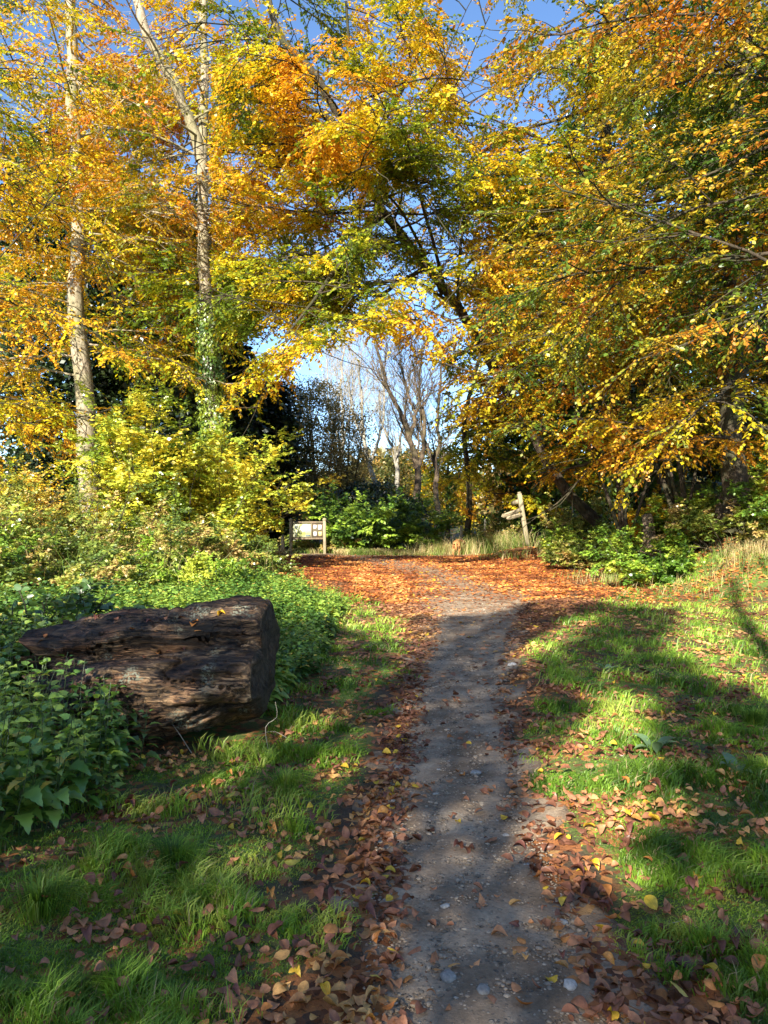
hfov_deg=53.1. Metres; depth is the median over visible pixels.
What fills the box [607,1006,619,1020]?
fallen leaf
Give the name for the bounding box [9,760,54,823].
nettle plant
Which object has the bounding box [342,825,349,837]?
fallen leaf
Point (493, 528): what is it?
bank bush
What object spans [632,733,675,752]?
dock plant
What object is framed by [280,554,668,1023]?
path
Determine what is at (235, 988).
fallen leaf
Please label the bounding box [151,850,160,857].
fallen leaf
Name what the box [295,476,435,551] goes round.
laurel shrub
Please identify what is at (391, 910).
fallen leaf
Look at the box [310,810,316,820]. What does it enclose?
fallen leaf
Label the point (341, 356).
bare tree
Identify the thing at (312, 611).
nettle bed
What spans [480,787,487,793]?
fallen leaf
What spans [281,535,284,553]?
short post
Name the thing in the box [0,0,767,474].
sky
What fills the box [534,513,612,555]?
bank bush
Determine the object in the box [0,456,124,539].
thicket bush
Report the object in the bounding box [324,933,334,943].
fallen leaf
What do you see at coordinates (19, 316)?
beech tree
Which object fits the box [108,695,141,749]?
nettle plant
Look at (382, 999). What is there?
fallen leaf
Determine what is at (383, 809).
fallen leaf
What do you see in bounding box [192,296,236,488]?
ivy
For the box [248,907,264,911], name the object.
fallen leaf
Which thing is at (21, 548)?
thicket bush
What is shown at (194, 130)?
beech tree
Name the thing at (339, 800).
fallen leaf
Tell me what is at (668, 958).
fallen leaf
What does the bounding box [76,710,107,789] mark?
nettle plant
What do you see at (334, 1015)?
fallen leaf
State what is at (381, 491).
dark bush
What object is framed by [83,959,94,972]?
fallen leaf
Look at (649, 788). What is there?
fallen leaf
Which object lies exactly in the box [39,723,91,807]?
nettle plant
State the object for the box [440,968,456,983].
stone
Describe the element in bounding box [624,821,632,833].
fallen leaf
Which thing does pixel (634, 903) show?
fallen leaf
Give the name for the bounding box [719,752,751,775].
dock plant
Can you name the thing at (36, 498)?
thicket bush
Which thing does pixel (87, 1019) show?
fallen leaf
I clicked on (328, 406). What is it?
hazel tree
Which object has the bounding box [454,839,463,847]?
fallen leaf
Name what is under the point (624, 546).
bank bush
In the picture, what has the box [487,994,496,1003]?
fallen leaf
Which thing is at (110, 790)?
nettle plant
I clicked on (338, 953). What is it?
fallen leaf
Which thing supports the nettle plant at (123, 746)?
on the ground at (318, 1004)
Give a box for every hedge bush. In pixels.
[278,534,330,552]
[315,534,370,552]
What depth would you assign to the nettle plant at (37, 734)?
4.17 m
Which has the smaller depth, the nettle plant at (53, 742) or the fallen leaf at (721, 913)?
the fallen leaf at (721, 913)
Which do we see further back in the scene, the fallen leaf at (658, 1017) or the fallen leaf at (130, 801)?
the fallen leaf at (130, 801)
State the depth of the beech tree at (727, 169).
11.78 m
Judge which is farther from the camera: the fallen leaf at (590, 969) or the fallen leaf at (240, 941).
the fallen leaf at (240, 941)
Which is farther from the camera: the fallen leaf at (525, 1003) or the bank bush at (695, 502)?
the bank bush at (695, 502)
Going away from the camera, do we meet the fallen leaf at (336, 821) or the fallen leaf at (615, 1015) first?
the fallen leaf at (615, 1015)
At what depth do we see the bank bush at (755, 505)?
15.65 m
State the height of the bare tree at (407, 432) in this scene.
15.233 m
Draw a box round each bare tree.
[309,322,390,473]
[315,324,403,498]
[352,304,463,550]
[371,355,434,494]
[390,321,472,538]
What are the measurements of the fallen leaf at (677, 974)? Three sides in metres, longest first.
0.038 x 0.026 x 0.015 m
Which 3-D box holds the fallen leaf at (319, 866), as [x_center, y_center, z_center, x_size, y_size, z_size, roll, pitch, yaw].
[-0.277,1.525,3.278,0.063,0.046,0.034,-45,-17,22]
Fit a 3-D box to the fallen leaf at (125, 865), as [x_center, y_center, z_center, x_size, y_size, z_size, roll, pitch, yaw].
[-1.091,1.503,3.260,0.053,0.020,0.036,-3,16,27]
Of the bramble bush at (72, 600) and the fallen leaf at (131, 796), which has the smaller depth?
the fallen leaf at (131, 796)
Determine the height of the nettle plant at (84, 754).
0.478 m
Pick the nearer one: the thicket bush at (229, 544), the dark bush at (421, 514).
the thicket bush at (229, 544)
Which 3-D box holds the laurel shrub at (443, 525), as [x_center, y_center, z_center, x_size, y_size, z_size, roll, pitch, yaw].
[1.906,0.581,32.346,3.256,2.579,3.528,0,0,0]
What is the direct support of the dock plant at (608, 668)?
on the ground at (318, 1004)
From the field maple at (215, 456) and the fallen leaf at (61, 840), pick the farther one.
the field maple at (215, 456)
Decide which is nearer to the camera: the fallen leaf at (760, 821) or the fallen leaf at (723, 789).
the fallen leaf at (760, 821)
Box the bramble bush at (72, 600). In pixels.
[0,578,154,686]
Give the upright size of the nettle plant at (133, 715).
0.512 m
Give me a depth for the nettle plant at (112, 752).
4.35 m
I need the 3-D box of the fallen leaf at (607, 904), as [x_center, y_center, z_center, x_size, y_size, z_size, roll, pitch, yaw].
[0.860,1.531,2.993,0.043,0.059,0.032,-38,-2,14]
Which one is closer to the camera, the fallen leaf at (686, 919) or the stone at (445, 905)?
the fallen leaf at (686, 919)
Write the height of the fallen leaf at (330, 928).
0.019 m
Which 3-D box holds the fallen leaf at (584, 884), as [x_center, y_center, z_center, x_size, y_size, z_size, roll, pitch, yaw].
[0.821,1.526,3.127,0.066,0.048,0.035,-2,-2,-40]
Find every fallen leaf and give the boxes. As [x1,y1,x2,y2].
[58,837,64,844]
[60,991,74,996]
[63,915,71,925]
[69,907,78,914]
[81,923,91,943]
[83,872,95,884]
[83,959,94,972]
[85,1016,94,1023]
[93,1006,109,1015]
[98,876,104,885]
[111,871,119,880]
[114,889,122,895]
[117,975,130,986]
[123,794,135,803]
[123,861,131,868]
[124,799,134,806]
[144,859,153,869]
[148,939,158,955]
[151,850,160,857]
[155,805,163,814]
[160,989,168,996]
[176,861,188,870]
[186,792,197,799]
[202,903,212,915]
[209,807,219,815]
[224,904,233,910]
[228,915,236,925]
[230,982,239,995]
[232,935,245,944]
[243,902,250,908]
[244,944,250,953]
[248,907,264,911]
[261,1002,272,1010]
[267,842,272,848]
[267,886,274,896]
[267,923,279,935]
[268,822,276,831]
[276,920,282,928]
[284,859,299,865]
[288,955,294,968]
[306,987,320,991]
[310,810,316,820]
[313,863,325,875]
[313,886,323,899]
[320,981,330,994]
[321,854,329,864]
[323,923,337,933]
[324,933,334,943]
[328,887,339,900]
[329,1009,339,1021]
[330,950,349,959]
[331,819,340,823]
[332,863,345,874]
[337,797,343,805]
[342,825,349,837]
[349,975,364,982]
[355,889,363,895]
[359,878,369,884]
[359,895,369,901]
[362,902,375,917]
[363,889,372,898]
[365,1013,375,1019]
[365,1016,372,1023]
[370,864,381,874]
[374,931,380,943]
[375,996,386,1003]
[377,805,388,813]
[382,1001,394,1009]
[387,907,399,913]
[388,775,397,780]
[393,847,403,856]
[393,953,404,962]
[397,833,405,839]
[402,975,412,983]
[415,1001,426,1014]
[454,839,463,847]
[462,845,470,852]
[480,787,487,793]
[485,837,496,841]
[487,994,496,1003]
[509,920,518,926]
[512,840,525,849]
[515,997,532,1004]
[517,937,525,943]
[522,811,528,817]
[541,843,548,850]
[546,814,554,820]
[558,881,570,889]
[558,949,564,958]
[560,764,569,768]
[567,792,575,799]
[568,956,576,963]
[569,863,583,874]
[581,880,590,894]
[582,1010,598,1017]
[583,964,593,972]
[585,763,593,768]
[590,858,599,869]
[596,900,610,911]
[602,884,611,894]
[603,951,614,964]
[603,992,615,1002]
[605,913,616,918]
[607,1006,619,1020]
[618,924,630,929]
[623,902,636,912]
[624,744,631,750]
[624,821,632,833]
[626,880,640,890]
[631,813,640,819]
[631,901,638,908]
[644,784,655,791]
[644,895,657,909]
[649,1011,671,1020]
[650,777,660,789]
[664,951,674,963]
[670,981,687,996]
[670,1012,682,1023]
[673,970,681,979]
[682,915,692,923]
[687,876,696,888]
[704,978,715,989]
[706,969,715,978]
[707,1000,724,1007]
[711,936,725,953]
[717,908,723,918]
[720,785,725,792]
[726,1003,736,1016]
[729,934,739,947]
[739,809,753,815]
[740,1018,750,1023]
[750,938,765,950]
[751,954,765,972]
[756,818,765,824]
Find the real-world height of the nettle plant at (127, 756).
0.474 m
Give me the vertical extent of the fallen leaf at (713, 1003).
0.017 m
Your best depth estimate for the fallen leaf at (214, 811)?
3.87 m
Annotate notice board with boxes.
[289,518,326,553]
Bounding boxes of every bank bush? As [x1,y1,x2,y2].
[453,511,536,549]
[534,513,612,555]
[536,484,645,538]
[537,535,615,570]
[579,507,697,576]
[603,539,710,586]
[611,484,715,543]
[630,475,720,530]
[654,484,767,551]
[695,432,767,529]
[746,431,767,476]
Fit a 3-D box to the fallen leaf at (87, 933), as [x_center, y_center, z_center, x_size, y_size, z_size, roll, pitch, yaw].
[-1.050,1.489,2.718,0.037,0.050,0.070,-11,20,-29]
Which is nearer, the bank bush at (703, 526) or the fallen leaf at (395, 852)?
the fallen leaf at (395, 852)
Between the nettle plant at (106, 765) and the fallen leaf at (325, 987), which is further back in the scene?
the nettle plant at (106, 765)
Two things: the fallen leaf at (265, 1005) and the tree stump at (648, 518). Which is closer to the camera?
the fallen leaf at (265, 1005)
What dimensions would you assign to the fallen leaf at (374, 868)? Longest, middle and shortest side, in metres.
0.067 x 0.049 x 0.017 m
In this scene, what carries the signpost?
on the ground at (318, 1004)
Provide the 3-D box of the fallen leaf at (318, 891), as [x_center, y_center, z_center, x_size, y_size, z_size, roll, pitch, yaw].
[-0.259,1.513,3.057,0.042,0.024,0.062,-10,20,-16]
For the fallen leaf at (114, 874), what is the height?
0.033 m
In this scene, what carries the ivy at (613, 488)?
attached to the beech tree at (522, 132)
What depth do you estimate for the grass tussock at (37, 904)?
2.92 m
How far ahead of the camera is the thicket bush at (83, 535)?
15.05 m
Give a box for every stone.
[440,903,449,908]
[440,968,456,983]
[470,770,480,774]
[476,983,489,994]
[559,919,568,924]
[563,978,576,990]
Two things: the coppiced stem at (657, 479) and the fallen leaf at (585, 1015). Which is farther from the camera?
the coppiced stem at (657, 479)
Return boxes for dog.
[452,538,463,554]
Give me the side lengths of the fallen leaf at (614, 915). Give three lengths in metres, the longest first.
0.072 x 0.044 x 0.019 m
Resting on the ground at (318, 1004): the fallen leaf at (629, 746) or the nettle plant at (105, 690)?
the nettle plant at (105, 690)
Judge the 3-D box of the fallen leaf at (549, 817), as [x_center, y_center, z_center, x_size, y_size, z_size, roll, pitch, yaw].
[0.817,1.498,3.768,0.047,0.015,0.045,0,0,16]
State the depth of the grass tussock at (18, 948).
2.51 m
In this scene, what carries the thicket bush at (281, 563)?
on the ground at (318, 1004)
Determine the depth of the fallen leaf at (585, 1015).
2.35 m
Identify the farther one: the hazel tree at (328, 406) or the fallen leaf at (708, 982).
the hazel tree at (328, 406)
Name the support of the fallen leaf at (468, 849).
on the path
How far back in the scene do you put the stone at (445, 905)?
3.00 m
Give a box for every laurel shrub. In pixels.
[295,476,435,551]
[392,497,465,550]
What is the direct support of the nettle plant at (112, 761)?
on the ground at (318, 1004)
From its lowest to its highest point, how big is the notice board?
1.475 m
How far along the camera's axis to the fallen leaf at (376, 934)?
2.75 m
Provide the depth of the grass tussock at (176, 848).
3.35 m
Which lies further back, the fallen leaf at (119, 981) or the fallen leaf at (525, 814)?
the fallen leaf at (525, 814)
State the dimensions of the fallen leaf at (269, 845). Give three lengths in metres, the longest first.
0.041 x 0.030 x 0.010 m
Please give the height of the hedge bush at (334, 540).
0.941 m
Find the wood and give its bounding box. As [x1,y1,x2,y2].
[1,445,758,524]
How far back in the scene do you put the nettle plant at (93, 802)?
4.00 m
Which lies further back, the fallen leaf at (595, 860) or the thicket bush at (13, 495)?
the thicket bush at (13, 495)
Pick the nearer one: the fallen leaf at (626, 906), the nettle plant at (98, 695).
the fallen leaf at (626, 906)
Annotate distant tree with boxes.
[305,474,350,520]
[363,448,431,508]
[389,441,450,526]
[403,439,493,542]
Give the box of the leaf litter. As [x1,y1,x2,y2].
[0,669,767,1023]
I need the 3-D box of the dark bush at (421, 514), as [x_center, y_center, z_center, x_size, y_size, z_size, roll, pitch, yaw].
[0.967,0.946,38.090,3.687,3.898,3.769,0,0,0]
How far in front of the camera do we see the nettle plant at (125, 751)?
4.94 m
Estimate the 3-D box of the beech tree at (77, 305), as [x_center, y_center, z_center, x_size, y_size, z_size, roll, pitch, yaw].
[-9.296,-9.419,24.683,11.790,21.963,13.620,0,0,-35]
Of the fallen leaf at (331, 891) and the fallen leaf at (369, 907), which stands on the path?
the fallen leaf at (369, 907)
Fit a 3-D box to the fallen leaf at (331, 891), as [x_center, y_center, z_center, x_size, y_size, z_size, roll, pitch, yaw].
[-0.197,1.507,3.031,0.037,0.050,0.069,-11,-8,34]
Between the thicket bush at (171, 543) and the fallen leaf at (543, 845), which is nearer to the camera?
the fallen leaf at (543, 845)
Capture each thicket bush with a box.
[0,451,213,577]
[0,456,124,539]
[0,470,92,564]
[0,501,58,582]
[0,513,167,606]
[3,453,193,554]
[30,490,259,579]
[113,528,274,600]
[132,517,306,575]
[196,519,303,571]
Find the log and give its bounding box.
[13,595,279,741]
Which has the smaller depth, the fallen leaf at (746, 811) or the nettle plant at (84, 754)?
the fallen leaf at (746, 811)
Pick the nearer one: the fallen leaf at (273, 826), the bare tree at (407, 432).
the fallen leaf at (273, 826)
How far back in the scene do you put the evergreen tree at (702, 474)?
23.80 m
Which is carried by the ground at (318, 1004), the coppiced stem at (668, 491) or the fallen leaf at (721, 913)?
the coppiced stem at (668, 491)
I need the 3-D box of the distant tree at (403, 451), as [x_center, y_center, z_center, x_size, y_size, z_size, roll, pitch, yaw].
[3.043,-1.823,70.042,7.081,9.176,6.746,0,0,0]
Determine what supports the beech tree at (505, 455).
on the ground at (318, 1004)
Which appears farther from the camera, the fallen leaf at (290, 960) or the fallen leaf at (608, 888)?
the fallen leaf at (608, 888)
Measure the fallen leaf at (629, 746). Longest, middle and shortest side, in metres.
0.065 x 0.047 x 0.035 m
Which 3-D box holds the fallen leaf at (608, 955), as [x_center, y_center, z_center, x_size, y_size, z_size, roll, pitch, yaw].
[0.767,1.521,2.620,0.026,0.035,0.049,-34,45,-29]
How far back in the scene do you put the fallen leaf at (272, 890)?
3.03 m
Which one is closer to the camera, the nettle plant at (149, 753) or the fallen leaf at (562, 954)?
the fallen leaf at (562, 954)
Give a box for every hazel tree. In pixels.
[285,374,339,551]
[293,372,367,543]
[314,396,394,552]
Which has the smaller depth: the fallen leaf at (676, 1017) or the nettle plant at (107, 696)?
the fallen leaf at (676, 1017)
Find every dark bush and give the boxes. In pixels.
[317,479,389,549]
[344,478,407,551]
[387,493,438,550]
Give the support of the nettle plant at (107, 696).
on the ground at (318, 1004)
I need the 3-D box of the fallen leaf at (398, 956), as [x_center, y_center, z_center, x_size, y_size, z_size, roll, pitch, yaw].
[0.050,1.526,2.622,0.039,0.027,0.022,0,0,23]
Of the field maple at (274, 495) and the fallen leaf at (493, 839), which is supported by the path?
the fallen leaf at (493, 839)
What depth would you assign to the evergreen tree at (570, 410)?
28.43 m
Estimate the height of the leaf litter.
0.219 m
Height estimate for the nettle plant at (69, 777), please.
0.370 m
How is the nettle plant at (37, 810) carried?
on the ground at (318, 1004)
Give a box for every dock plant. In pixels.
[594,663,616,672]
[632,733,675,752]
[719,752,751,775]
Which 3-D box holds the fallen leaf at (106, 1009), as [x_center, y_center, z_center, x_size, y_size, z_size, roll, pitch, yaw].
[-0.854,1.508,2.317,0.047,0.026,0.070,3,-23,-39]
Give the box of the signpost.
[501,492,529,546]
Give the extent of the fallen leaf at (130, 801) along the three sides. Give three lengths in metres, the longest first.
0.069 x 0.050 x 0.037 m
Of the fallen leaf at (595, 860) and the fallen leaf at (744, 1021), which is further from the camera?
the fallen leaf at (595, 860)
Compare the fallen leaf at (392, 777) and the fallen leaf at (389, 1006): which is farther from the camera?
the fallen leaf at (392, 777)
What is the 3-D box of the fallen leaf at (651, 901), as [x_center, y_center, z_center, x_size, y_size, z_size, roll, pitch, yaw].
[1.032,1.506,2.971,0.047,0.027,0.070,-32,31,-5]
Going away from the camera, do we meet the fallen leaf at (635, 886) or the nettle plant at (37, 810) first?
the fallen leaf at (635, 886)
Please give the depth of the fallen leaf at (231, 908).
2.95 m
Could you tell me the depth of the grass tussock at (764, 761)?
4.20 m
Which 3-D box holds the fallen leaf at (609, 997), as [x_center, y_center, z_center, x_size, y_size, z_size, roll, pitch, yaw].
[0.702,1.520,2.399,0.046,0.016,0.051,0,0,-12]
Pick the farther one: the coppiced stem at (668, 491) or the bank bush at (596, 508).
the bank bush at (596, 508)
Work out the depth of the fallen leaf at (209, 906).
2.96 m
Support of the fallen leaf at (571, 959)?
on the path
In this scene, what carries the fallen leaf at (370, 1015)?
on the leaf litter
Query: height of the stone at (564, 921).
0.018 m
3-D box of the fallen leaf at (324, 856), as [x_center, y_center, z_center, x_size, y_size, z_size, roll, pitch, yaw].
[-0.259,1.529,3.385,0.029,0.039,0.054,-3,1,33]
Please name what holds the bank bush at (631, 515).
on the ground at (318, 1004)
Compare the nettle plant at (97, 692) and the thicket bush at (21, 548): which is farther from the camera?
the thicket bush at (21, 548)
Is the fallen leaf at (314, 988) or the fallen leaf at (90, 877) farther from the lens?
the fallen leaf at (90, 877)
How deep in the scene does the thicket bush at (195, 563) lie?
13.25 m
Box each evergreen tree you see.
[0,119,164,543]
[70,181,235,533]
[125,286,287,529]
[240,377,321,552]
[468,179,584,543]
[509,196,717,513]
[537,48,723,503]
[647,65,767,490]
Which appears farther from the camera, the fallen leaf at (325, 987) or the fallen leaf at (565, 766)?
the fallen leaf at (565, 766)
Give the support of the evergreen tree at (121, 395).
on the ground at (318, 1004)
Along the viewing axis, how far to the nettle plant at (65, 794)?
3.64 m
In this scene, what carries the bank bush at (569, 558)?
on the ground at (318, 1004)
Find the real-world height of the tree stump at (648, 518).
1.506 m
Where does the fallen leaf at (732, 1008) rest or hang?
on the leaf litter
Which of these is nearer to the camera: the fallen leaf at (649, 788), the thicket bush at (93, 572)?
the fallen leaf at (649, 788)
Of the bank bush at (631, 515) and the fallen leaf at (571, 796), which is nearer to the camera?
the fallen leaf at (571, 796)
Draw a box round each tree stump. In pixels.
[606,513,703,578]
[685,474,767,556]
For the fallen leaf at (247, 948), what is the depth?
2.66 m
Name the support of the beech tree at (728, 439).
on the ground at (318, 1004)
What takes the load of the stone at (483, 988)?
on the path
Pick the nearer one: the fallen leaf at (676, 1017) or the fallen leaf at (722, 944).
the fallen leaf at (676, 1017)
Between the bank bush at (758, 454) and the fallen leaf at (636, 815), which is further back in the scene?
the bank bush at (758, 454)
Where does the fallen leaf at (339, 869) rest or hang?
on the ground at (318, 1004)
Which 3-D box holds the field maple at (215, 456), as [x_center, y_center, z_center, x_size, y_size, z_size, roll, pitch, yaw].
[-4.628,-0.785,19.825,7.158,4.945,6.569,0,0,0]
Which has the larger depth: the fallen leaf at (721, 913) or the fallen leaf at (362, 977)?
the fallen leaf at (721, 913)
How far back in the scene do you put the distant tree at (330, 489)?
69.02 m
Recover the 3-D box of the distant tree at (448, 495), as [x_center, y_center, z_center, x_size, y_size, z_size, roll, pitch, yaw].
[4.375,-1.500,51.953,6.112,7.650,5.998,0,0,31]
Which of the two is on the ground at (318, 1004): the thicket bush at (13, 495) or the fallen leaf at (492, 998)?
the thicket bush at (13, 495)
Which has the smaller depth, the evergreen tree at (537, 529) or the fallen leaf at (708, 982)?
the fallen leaf at (708, 982)
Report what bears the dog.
on the path
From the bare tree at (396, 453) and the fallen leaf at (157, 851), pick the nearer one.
the fallen leaf at (157, 851)
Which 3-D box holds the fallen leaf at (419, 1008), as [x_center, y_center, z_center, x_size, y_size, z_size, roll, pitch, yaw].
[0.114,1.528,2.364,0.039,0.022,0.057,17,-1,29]
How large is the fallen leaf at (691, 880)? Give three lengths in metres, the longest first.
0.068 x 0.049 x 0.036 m
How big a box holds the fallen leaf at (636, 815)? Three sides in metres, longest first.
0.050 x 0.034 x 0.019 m
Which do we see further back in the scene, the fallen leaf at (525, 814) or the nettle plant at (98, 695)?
the nettle plant at (98, 695)
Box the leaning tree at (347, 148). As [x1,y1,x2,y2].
[71,0,617,532]
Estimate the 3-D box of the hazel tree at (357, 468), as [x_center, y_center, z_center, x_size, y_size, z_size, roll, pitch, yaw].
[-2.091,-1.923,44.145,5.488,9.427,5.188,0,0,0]
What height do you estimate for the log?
1.033 m
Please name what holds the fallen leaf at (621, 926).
on the path
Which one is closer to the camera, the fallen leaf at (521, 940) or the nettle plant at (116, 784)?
the fallen leaf at (521, 940)
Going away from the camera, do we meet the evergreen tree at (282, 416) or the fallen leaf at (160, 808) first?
the fallen leaf at (160, 808)
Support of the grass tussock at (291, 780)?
on the ground at (318, 1004)
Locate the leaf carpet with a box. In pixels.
[176,535,767,680]
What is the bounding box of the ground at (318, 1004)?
[0,482,767,1023]
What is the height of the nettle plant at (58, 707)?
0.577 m
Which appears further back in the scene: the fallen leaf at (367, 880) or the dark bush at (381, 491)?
the dark bush at (381, 491)
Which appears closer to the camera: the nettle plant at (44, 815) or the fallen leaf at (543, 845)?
the fallen leaf at (543, 845)
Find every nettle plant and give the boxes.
[0,716,28,807]
[0,736,56,836]
[0,736,61,840]
[0,754,7,824]
[2,754,40,827]
[2,764,38,835]
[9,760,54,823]
[10,737,63,830]
[16,705,67,807]
[19,704,70,781]
[21,743,87,834]
[25,712,65,806]
[33,698,77,790]
[38,713,94,809]
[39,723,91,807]
[48,745,71,787]
[52,711,92,801]
[53,725,110,804]
[57,721,102,810]
[59,682,98,755]
[63,740,105,811]
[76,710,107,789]
[82,685,117,761]
[82,705,126,789]
[83,684,127,748]
[83,752,121,807]
[86,676,127,748]
[86,703,124,779]
[88,682,126,769]
[88,699,140,777]
[88,702,122,785]
[89,705,134,777]
[91,694,130,752]
[94,723,125,781]
[94,760,126,809]
[100,712,131,779]
[103,686,141,751]
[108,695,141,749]
[124,709,162,770]
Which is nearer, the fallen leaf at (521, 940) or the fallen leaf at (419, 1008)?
the fallen leaf at (419, 1008)
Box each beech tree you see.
[0,0,225,488]
[0,0,290,527]
[9,0,442,507]
[376,0,767,549]
[431,253,588,542]
[447,0,767,443]
[448,0,767,533]
[503,0,767,538]
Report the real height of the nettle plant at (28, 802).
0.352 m
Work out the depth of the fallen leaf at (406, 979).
2.52 m
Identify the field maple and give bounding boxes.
[35,372,345,550]
[179,439,318,546]
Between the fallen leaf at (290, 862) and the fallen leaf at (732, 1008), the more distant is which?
the fallen leaf at (290, 862)
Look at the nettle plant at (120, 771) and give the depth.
4.42 m
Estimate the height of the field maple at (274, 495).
3.573 m
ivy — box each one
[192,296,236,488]
[594,186,652,550]
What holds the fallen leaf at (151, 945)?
on the leaf litter
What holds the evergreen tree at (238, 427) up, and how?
on the ground at (318, 1004)
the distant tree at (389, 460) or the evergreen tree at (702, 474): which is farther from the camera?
the distant tree at (389, 460)
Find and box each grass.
[0,507,767,595]
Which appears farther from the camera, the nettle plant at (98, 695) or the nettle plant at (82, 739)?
the nettle plant at (98, 695)
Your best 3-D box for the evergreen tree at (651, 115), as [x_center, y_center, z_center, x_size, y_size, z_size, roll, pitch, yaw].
[11.078,-9.855,33.865,9.828,19.830,9.871,0,0,0]
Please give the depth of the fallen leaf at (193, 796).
4.06 m
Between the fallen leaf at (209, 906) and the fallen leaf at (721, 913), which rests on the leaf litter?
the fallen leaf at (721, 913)
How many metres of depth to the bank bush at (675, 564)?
15.31 m
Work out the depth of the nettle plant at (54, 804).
3.66 m
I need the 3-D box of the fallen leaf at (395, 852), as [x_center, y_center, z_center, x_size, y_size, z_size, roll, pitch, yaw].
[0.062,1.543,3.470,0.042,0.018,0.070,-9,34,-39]
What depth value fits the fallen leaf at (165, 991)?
2.40 m
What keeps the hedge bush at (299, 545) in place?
on the ground at (318, 1004)
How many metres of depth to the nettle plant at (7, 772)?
3.68 m
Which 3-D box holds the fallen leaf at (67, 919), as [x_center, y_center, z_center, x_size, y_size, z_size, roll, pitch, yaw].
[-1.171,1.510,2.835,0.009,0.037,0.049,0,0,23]
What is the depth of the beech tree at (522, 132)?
18.81 m
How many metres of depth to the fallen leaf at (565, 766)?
4.34 m
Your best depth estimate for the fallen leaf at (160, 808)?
3.87 m
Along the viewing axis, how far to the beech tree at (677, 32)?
17.31 m
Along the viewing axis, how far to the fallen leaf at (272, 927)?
2.77 m
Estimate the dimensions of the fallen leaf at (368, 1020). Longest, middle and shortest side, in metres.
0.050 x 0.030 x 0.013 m
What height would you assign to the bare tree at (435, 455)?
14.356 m
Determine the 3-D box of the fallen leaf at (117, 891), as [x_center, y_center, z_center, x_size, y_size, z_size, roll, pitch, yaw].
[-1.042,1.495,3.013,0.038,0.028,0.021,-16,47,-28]
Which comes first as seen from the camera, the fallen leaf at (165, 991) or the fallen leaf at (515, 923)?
the fallen leaf at (165, 991)
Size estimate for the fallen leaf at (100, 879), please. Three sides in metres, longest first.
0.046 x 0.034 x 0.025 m
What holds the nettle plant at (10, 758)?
on the ground at (318, 1004)
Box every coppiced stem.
[561,359,679,515]
[576,392,661,542]
[613,341,720,544]
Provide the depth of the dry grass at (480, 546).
25.07 m
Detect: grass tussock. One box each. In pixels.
[0,863,121,928]
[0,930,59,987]
[115,828,246,882]
[247,764,329,797]
[706,753,767,782]
[709,703,767,727]
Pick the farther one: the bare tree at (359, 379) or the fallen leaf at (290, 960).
the bare tree at (359, 379)
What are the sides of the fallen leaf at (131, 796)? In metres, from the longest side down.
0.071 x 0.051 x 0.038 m
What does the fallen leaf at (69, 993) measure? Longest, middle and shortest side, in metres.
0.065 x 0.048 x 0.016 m
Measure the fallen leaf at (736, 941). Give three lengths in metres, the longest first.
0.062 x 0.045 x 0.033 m
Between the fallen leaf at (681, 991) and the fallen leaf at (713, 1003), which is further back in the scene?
the fallen leaf at (681, 991)
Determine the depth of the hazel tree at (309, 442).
39.83 m
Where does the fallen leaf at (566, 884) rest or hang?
on the path
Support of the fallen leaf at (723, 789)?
on the leaf litter
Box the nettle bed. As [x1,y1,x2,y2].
[0,564,352,819]
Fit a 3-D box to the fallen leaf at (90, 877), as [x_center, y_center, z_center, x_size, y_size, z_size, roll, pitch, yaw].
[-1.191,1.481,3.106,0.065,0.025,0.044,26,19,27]
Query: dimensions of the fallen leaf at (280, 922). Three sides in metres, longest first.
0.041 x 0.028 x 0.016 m
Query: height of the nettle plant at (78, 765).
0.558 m

